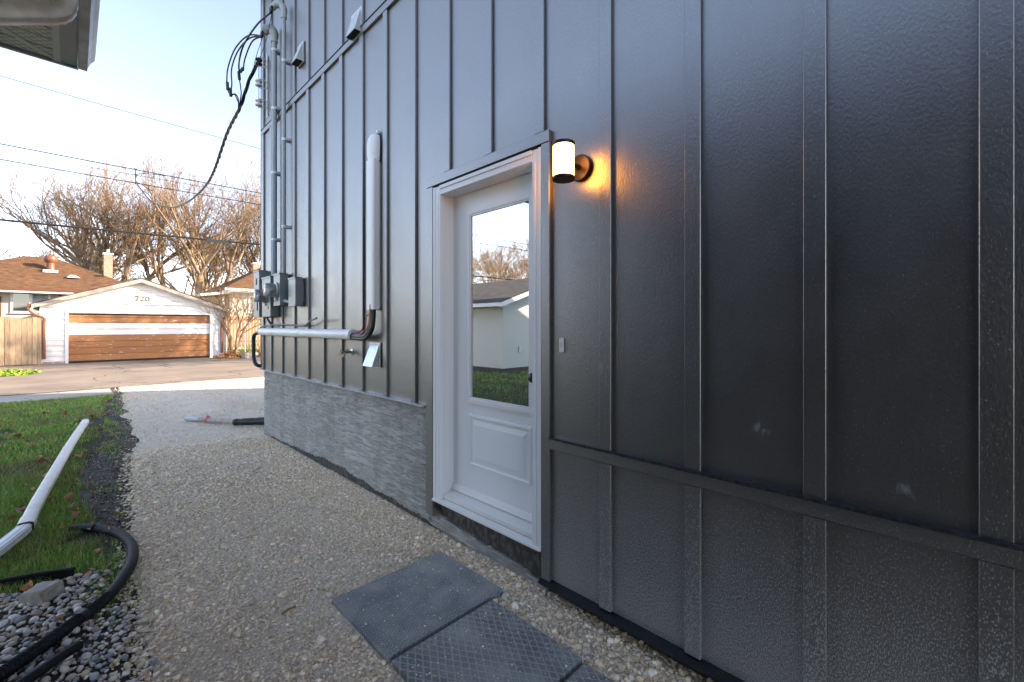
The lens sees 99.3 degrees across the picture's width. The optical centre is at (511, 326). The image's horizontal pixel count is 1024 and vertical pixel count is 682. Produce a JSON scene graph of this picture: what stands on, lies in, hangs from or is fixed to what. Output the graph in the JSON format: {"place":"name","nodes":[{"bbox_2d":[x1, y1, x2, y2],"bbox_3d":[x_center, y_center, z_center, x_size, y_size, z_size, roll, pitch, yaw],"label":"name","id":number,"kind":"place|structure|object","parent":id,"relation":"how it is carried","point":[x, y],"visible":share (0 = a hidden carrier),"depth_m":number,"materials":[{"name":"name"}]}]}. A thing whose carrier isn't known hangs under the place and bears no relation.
{"place":"outdoors","nodes":[
{"label":"outdoors","id":0,"kind":"place"},
{"bbox_2d":[0,401,16,419],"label":"grass","id":1,"kind":"structure","parent":0,"point":[7,408],"depth_m":7.76,"materials":[{"name":"green plant"}]},
{"bbox_2d":[0,462,109,594],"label":"grass","id":2,"kind":"structure","parent":0,"point":[46,514],"depth_m":3.01,"materials":[{"name":"green plant"}]},
{"bbox_2d":[0,388,113,402],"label":"concrete strip","id":3,"kind":"object","parent":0,"point":[40,396],"visible":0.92,"depth_m":9.29,"materials":[{"name":"grey concrete"}]},
{"bbox_2d":[0,393,118,478],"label":"grass","id":4,"kind":"structure","parent":0,"point":[95,400],"depth_m":5.98,"materials":[{"name":"green plant"}]},
{"bbox_2d":[0,392,122,635],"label":"lawn","id":5,"kind":"structure","parent":0,"point":[89,446],"depth_m":4.42,"materials":[{"name":"plant"}]},
{"bbox_2d":[0,567,75,590],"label":"lawn edging","id":6,"kind":"object","parent":5,"relation":"on","point":[62,573],"visible":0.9,"depth_m":2.40,"materials":[{"name":"black plastic"}]},
{"bbox_2d":[0,419,88,555],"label":"loose downspout","id":7,"kind":"object","parent":5,"relation":"on","point":[25,526],"visible":1,"depth_m":3.33,"materials":[{"name":"white metal"}]},
{"bbox_2d":[0,523,138,681],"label":"drain hose","id":8,"kind":"object","parent":5,"relation":"on","point":[15,664],"visible":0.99,"depth_m":2.12,"materials":[{"name":"black plastic"}]},
{"bbox_2d":[8,387,152,679],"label":"soil","id":9,"kind":"structure","parent":0,"point":[88,491],"depth_m":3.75,"materials":[{"name":"black soil"}]},
{"bbox_2d":[0,559,166,681],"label":"pebble bed","id":10,"kind":"object","parent":9,"relation":"on","point":[38,613],"visible":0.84,"depth_m":2.00,"materials":[{"name":"stone"}]},
{"bbox_2d":[18,579,64,605],"bbox_3d":[-2.435,1.378,2.252,0.142,0.070,0.111,-5,4,-3],"label":"rubble block","id":11,"kind":"object","parent":10,"relation":"on","point":[42,592],"depth_m":2.23,"materials":[{"name":"concrete"}]},
{"bbox_2d":[15,640,83,681],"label":"hose offcut","id":12,"kind":"object","parent":10,"relation":"on","point":[51,663],"visible":1,"depth_m":1.78,"materials":[{"name":"black"}]},
{"bbox_2d":[74,392,143,573],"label":"grass","id":13,"kind":"structure","parent":9,"relation":"on","point":[106,420],"depth_m":4.82,"materials":[{"name":"green plant"}]},
{"bbox_2d":[64,537,154,651],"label":"gravel","id":14,"kind":"structure","parent":9,"relation":"on","point":[107,581],"depth_m":2.37,"materials":[{"name":"grey gravel"}]},
{"bbox_2d":[3,349,248,395],"bbox_3d":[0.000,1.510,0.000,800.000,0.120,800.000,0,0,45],"label":"ground","id":15,"kind":"structure","parent":0,"point":[86,362],"depth_m":18.09,"materials":[{"name":"grey concrete"}]},
{"bbox_2d":[0,240,24,258],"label":"bare tree","id":16,"kind":"object","parent":15,"relation":"on","point":[6,252],"visible":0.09,"depth_m":47.45,"materials":[{"name":"brown plant"}]},
{"bbox_2d":[0,242,72,263],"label":"bare tree","id":17,"kind":"object","parent":15,"relation":"on","point":[38,252],"visible":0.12,"depth_m":46.12,"materials":[{"name":"brown plant"}]},
{"bbox_2d":[0,0,99,70],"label":"neighbour house","id":18,"kind":"structure","parent":15,"relation":"on","point":[62,32],"depth_m":2.25,"materials":[{"name":"beige"}]},
{"bbox_2d":[0,249,120,352],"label":"bungalow","id":19,"kind":"object","parent":15,"relation":"on","point":[24,280],"visible":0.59,"depth_m":23.86,"materials":[{"name":"brown"}]},
{"bbox_2d":[9,293,50,313],"bbox_3d":[-25.729,-1.265,23.263,0.100,1.170,1.530,0,0,45],"label":"window","id":20,"kind":"structure","parent":19,"relation":"in","point":[18,301],"depth_m":23.09,"materials":[{"name":"white"}]},
{"bbox_2d":[43,255,57,272],"bbox_3d":[-26.419,-3.595,24.911,0.600,1.030,0.600,0,0,45],"label":"roof ventilator","id":21,"kind":"object","parent":19,"relation":"on","point":[50,260],"visible":0.99,"depth_m":24.76,"materials":[{"name":"brown metal"}]},
{"bbox_2d":[41,222,145,280],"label":"bare tree","id":22,"kind":"object","parent":15,"relation":"on","point":[133,272],"visible":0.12,"depth_m":51.51,"materials":[{"name":"brown plant"}]},
{"bbox_2d":[0,142,249,281],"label":"bare tree","id":23,"kind":"object","parent":15,"relation":"on","point":[89,212],"visible":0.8,"depth_m":32.28,"materials":[{"name":"brown plant"}]},
{"bbox_2d":[85,138,260,294],"bbox_3d":[-24.060,-6.742,34.736,14.141,16.814,14.329,0,0,45],"label":"bare tree","id":24,"kind":"object","parent":15,"relation":"on","point":[193,251],"visible":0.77,"depth_m":33.17,"materials":[{"name":"brown plant"}]},
{"bbox_2d":[110,208,257,294],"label":"bare tree","id":25,"kind":"object","parent":15,"relation":"on","point":[214,264],"visible":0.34,"depth_m":50.00,"materials":[{"name":"brown plant"}]},
{"bbox_2d":[193,262,260,349],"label":"cream house","id":26,"kind":"structure","parent":15,"relation":"on","point":[244,280],"depth_m":29.43,"materials":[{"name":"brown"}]},
{"bbox_2d":[248,296,253,313],"bbox_3d":[-17.356,-1.500,30.150,0.100,1.240,1.660,0,0,45],"label":"window","id":27,"kind":"structure","parent":26,"relation":"in","point":[248,296],"depth_m":29.68,"materials":[{"name":"white"}]},
{"bbox_2d":[199,171,260,278],"bbox_3d":[-21.190,-6.200,40.730,11.895,15.674,14.277,0,0,7],"label":"bare tree","id":28,"kind":"object","parent":15,"relation":"on","point":[248,259],"visible":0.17,"depth_m":38.20,"materials":[{"name":"brown plant"}]},
{"bbox_2d":[225,316,260,347],"bbox_3d":[-14.789,0.310,27.043,0.080,1.820,6.400,0,0,45],"label":"picket fence","id":29,"kind":"object","parent":15,"relation":"on","point":[233,331],"visible":0.07,"depth_m":25.82,"materials":[{"name":"beige wood"}]},
{"bbox_2d":[226,321,260,352],"bbox_3d":[-13.291,0.620,24.236,0.057,1.840,4.540,0,0,45],"label":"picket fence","id":30,"kind":"object","parent":15,"relation":"on","point":[244,340],"visible":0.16,"depth_m":23.22,"materials":[{"name":"grey wood"}]},
{"bbox_2d":[238,344,260,352],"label":"plants","id":31,"kind":"object","parent":15,"relation":"on","point":[248,347],"visible":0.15,"depth_m":24.26,"materials":[{"name":"green plant"}]},
{"bbox_2d":[259,0,1023,681],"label":"house","id":32,"kind":"structure","parent":15,"relation":"on","point":[761,272],"depth_m":1.74,"materials":[{"name":"paint"}]},
{"bbox_2d":[252,331,260,367],"bbox_3d":[-3.284,0.297,5.694,0.383,0.493,0.136,0,0,45],"label":"insulated hose","id":33,"kind":"object","parent":32,"relation":"attached to","point":[254,360],"visible":0.83,"depth_m":5.75,"materials":[{"name":"black rubber"}]},
{"bbox_2d":[253,270,268,316],"bbox_3d":[-3.194,-0.414,5.549,0.230,0.590,0.131,0,0,45],"label":"telecom box","id":34,"kind":"object","parent":32,"relation":"attached to","point":[259,275],"visible":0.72,"depth_m":5.47,"materials":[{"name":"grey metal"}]},
{"bbox_2d":[255,53,268,117],"bbox_3d":[-3.170,-3.070,5.518,0.152,0.820,0.079,0,0,-38],"label":"insulator rack","id":35,"kind":"object","parent":32,"relation":"attached to","point":[258,84],"visible":0.94,"depth_m":5.52,"materials":[{"name":"grey metal"}]},
{"bbox_2d":[135,64,257,208],"bbox_3d":[-8.707,-4.078,11.178,0.421,2.941,15.803,0,0,-45],"label":"service drop","id":36,"kind":"object","parent":35,"relation":"attached to","point":[245,91],"visible":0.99,"depth_m":6.55,"materials":[{"name":"black rubber"}]},
{"bbox_2d":[253,276,279,316],"bbox_3d":[-2.981,-0.362,5.257,0.325,0.482,0.246,0,0,45],"label":"meter box","id":37,"kind":"object","parent":32,"relation":"attached to","point":[269,309],"visible":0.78,"depth_m":5.18,"materials":[{"name":"grey metal"}]},
{"bbox_2d":[260,24,279,276],"bbox_3d":[-2.896,-2.106,5.214,0.232,3.032,0.116,0,0,-17],"label":"service mast","id":38,"kind":"object","parent":32,"relation":"attached to","point":[275,52],"visible":0.94,"depth_m":5.20,"materials":[{"name":"grey metal"}]},
{"bbox_2d":[226,13,271,108],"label":"drip loops","id":39,"kind":"object","parent":38,"relation":"hanging from","point":[239,71],"visible":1,"depth_m":5.40,"materials":[{"name":"black rubber"}]},
{"bbox_2d":[263,273,288,305],"bbox_3d":[-2.712,-0.427,4.993,0.220,0.370,0.242,0,0,45],"label":"meter box","id":40,"kind":"object","parent":32,"relation":"attached to","point":[277,289],"visible":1,"depth_m":4.95,"materials":[{"name":"grey metal"}]},
{"bbox_2d":[269,0,290,273],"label":"service mast","id":41,"kind":"object","parent":32,"relation":"attached to","point":[279,4],"visible":1,"depth_m":4.96,"materials":[{"name":"grey metal"}]},
{"bbox_2d":[288,277,303,306],"bbox_3d":[-2.341,-0.376,4.722,0.214,0.310,0.105,0,0,45],"label":"disconnect box","id":42,"kind":"object","parent":32,"relation":"attached to","point":[295,291],"visible":1,"depth_m":4.66,"materials":[{"name":"grey metal"}]},
{"bbox_2d":[291,40,304,68],"bbox_3d":[-2.320,-2.959,4.711,0.182,0.229,0.092,0,0,45],"label":"vent hood","id":43,"kind":"object","parent":32,"relation":"attached to","point":[298,61],"visible":1,"depth_m":4.68,"materials":[{"name":"grey metal"}]},
{"bbox_2d":[257,328,356,339],"bbox_3d":[-2.287,0.064,4.668,2.580,0.098,0.107,0,0,45],"label":"line cover","id":44,"kind":"object","parent":32,"relation":"attached to","point":[321,333],"visible":0.97,"depth_m":4.36,"materials":[{"name":"white plastic"}]},
{"bbox_2d":[257,317,317,330],"bbox_3d":[-2.596,-0.004,4.967,0.077,0.176,2.125,0,0,-44],"label":"loose cable","id":45,"kind":"object","parent":44,"relation":"on","point":[308,322],"visible":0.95,"depth_m":4.87,"materials":[{"name":"grey plastic"}]},
{"bbox_2d":[338,349,353,357],"bbox_3d":[-1.474,0.234,3.855,0.060,0.078,0.118,0,0,45],"label":"hose tap","id":46,"kind":"object","parent":32,"relation":"attached to","point":[351,351],"visible":1,"depth_m":3.84,"materials":[{"name":"grey metal"}]},
{"bbox_2d":[346,5,361,40],"bbox_3d":[-1.371,-2.639,3.781,0.198,0.229,0.078,0,0,45],"label":"vent hood","id":47,"kind":"object","parent":32,"relation":"attached to","point":[354,29],"visible":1,"depth_m":3.75,"materials":[{"name":"grey metal"}]},
{"bbox_2d":[350,306,375,340],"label":"refrigerant lines","id":48,"kind":"object","parent":32,"relation":"attached to","point":[370,328],"visible":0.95,"depth_m":3.52,"materials":[{"name":"black rubber"}]},
{"bbox_2d":[363,342,381,367],"bbox_3d":[-1.141,0.229,3.546,0.181,0.202,0.088,0,0,45],"label":"vent hood","id":49,"kind":"object","parent":32,"relation":"attached to","point":[373,357],"visible":1,"depth_m":3.51,"materials":[{"name":"grey metal"}]},
{"bbox_2d":[366,130,379,309],"bbox_3d":[-1.133,-0.868,3.545,0.149,1.455,0.076,0,0,45],"label":"line cover","id":50,"kind":"object","parent":32,"relation":"attached to","point":[373,227],"visible":1,"depth_m":3.51,"materials":[{"name":"white plastic"}]},
{"bbox_2d":[451,172,531,522],"bbox_3d":[-0.118,0.114,2.716,0.837,2.012,0.117,0,0,45],"label":"door","id":51,"kind":"structure","parent":32,"relation":"in","point":[493,223],"depth_m":2.72,"materials":[{"name":"white paint"}]},
{"bbox_2d":[559,338,563,351],"bbox_3d":[0.252,0.094,2.218,0.024,0.072,0.014,0,0,45],"label":"doorbell","id":52,"kind":"object","parent":32,"relation":"attached to","point":[561,344],"visible":1,"depth_m":2.21,"materials":[{"name":"white plastic"}]},
{"bbox_2d":[552,138,592,183],"bbox_3d":[0.273,-0.773,2.067,0.128,0.173,0.198,0,0,45],"label":"wall lamp","id":53,"kind":"object","parent":32,"relation":"attached to","point":[568,167],"visible":1,"depth_m":2.00,"materials":[{"name":"white glass"}]},
{"bbox_2d":[0,229,255,253],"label":"overhead line","id":54,"kind":"object","parent":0,"point":[123,241],"visible":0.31,"depth_m":16.41,"materials":[{"name":"black metal"}]},
{"bbox_2d":[27,278,231,363],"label":"garage","id":55,"kind":"structure","parent":0,"point":[138,319],"depth_m":19.58,"materials":[{"name":"white paint"}]},
{"bbox_2d":[69,313,209,362],"bbox_3d":[-16.906,0.475,20.048,0.080,2.110,4.948,0,0,45],"label":"garage door","id":56,"kind":"structure","parent":55,"relation":"in","point":[93,337],"depth_m":19.80,"materials":[{"name":"brown paint"}]},
{"bbox_2d":[0,151,259,196],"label":"overhead line","id":57,"kind":"object","parent":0,"point":[125,173],"visible":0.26,"depth_m":16.37,"materials":[{"name":"black metal"}]},
{"bbox_2d":[0,219,260,244],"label":"overhead line","id":58,"kind":"object","parent":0,"point":[28,222],"visible":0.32,"depth_m":16.26,"materials":[{"name":"black metal"}]},
{"bbox_2d":[206,239,228,243],"bbox_3d":[-12.566,-3.625,18.575,0.080,0.090,0.800,0,0,45],"label":"splice case","id":59,"kind":"object","parent":58,"relation":"attached to","point":[215,241],"visible":1,"depth_m":18.54,"materials":[{"name":"black plastic"}]},
{"bbox_2d":[0,143,260,193],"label":"overhead line","id":60,"kind":"object","parent":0,"point":[122,167],"visible":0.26,"depth_m":16.31,"materials":[{"name":"black metal"}]},
{"bbox_2d":[134,168,164,190],"bbox_3d":[-14.125,-5.680,16.982,0.057,0.780,0.961,0,0,45],"label":"line spacer","id":61,"kind":"object","parent":60,"relation":"attached to","point":[135,174],"visible":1,"depth_m":16.78,"materials":[{"name":"black metal"}]},
{"bbox_2d":[0,159,260,204],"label":"overhead line","id":62,"kind":"object","parent":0,"point":[124,181],"visible":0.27,"depth_m":16.34,"materials":[{"name":"black metal"}]},
{"bbox_2d":[0,0,260,294],"label":"sky","id":63,"kind":"structure","parent":0,"point":[167,61],"materials":[{"name":"white"}]},
{"bbox_2d":[2,76,259,148],"bbox_3d":[-14.071,-9.131,17.056,0.019,2.300,77.981,0,0,45],"label":"overhead line","id":64,"kind":"object","parent":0,"point":[125,111],"visible":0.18,"depth_m":16.38,"materials":[{"name":"black metal"}]},
{"bbox_2d":[0,357,263,395],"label":"alley","id":65,"kind":"structure","parent":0,"point":[69,377],"depth_m":13.96,"materials":[{"name":"concrete"}]},
{"bbox_2d":[0,317,40,365],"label":"wood fence","id":66,"kind":"object","parent":65,"relation":"on","point":[31,341],"visible":0.98,"depth_m":17.06,"materials":[{"name":"brown wood"}]},
{"bbox_2d":[0,368,41,376],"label":"weed patch","id":67,"kind":"object","parent":65,"relation":"on","point":[11,372],"visible":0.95,"depth_m":13.93,"materials":[{"name":"green plant"}]},
{"bbox_2d":[182,281,260,352],"bbox_3d":[-14.208,-0.459,22.606,3.764,4.050,4.599,0,0,45],"label":"bare shrub","id":68,"kind":"object","parent":65,"relation":"on","point":[221,301],"visible":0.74,"depth_m":22.08,"materials":[{"name":"brown plant"}]},
{"bbox_2d":[213,350,241,358],"bbox_3d":[-13.809,1.367,21.421,1.481,0.472,1.546,0,0,45],"label":"dry leaf heap","id":69,"kind":"object","parent":65,"relation":"on","point":[230,355],"visible":0.81,"depth_m":21.11,"materials":[{"name":"brown plant"}]},
{"bbox_2d":[241,352,257,357],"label":"planter block","id":70,"kind":"structure","parent":65,"relation":"on","point":[246,355],"depth_m":21.20,"materials":[{"name":"concrete"}]},
{"bbox_2d":[244,348,260,356],"bbox_3d":[-13.257,1.354,22.570,1.078,0.510,1.838,0,0,45],"label":"dry leaf heap","id":71,"kind":"object","parent":65,"relation":"on","point":[258,352],"visible":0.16,"depth_m":22.49,"materials":[{"name":"brown plant"}]},
{"bbox_2d":[115,377,333,522],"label":"gravel","id":72,"kind":"structure","parent":0,"point":[284,463],"depth_m":4.47,"materials":[{"name":"grey gravel"}]},
{"bbox_2d":[102,376,712,681],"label":"gravel path","id":73,"kind":"structure","parent":0,"point":[178,426],"depth_m":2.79,"materials":[{"name":"grey gravel"}]},
{"bbox_2d":[185,415,263,425],"bbox_3d":[-4.023,1.340,6.311,1.872,0.151,0.228,0,0,12],"label":"sump discharge","id":74,"kind":"object","parent":73,"relation":"on","point":[251,421],"visible":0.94,"depth_m":6.22,"materials":[{"name":"white plastic"}]},
{"bbox_2d":[332,551,502,663],"bbox_3d":[-0.484,1.415,2.265,0.559,0.050,0.679,0,0,45],"label":"paver","id":75,"kind":"object","parent":73,"relation":"on","point":[352,605],"visible":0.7,"depth_m":2.20,"materials":[{"name":"grey concrete"}]},
{"bbox_2d":[341,558,606,681],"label":"grit","id":76,"kind":"object","parent":75,"relation":"on","point":[461,628],"visible":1,"depth_m":1.97,"materials":[{"name":"stone"}]},
{"bbox_2d":[392,600,581,681],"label":"paver","id":77,"kind":"object","parent":73,"relation":"on","point":[530,661],"visible":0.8,"depth_m":1.84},
{"bbox_2d":[566,663,613,681],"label":"paver","id":78,"kind":"object","parent":73,"relation":"on","point":[584,672],"visible":1,"depth_m":1.73,"materials":[{"name":"grey concrete"}]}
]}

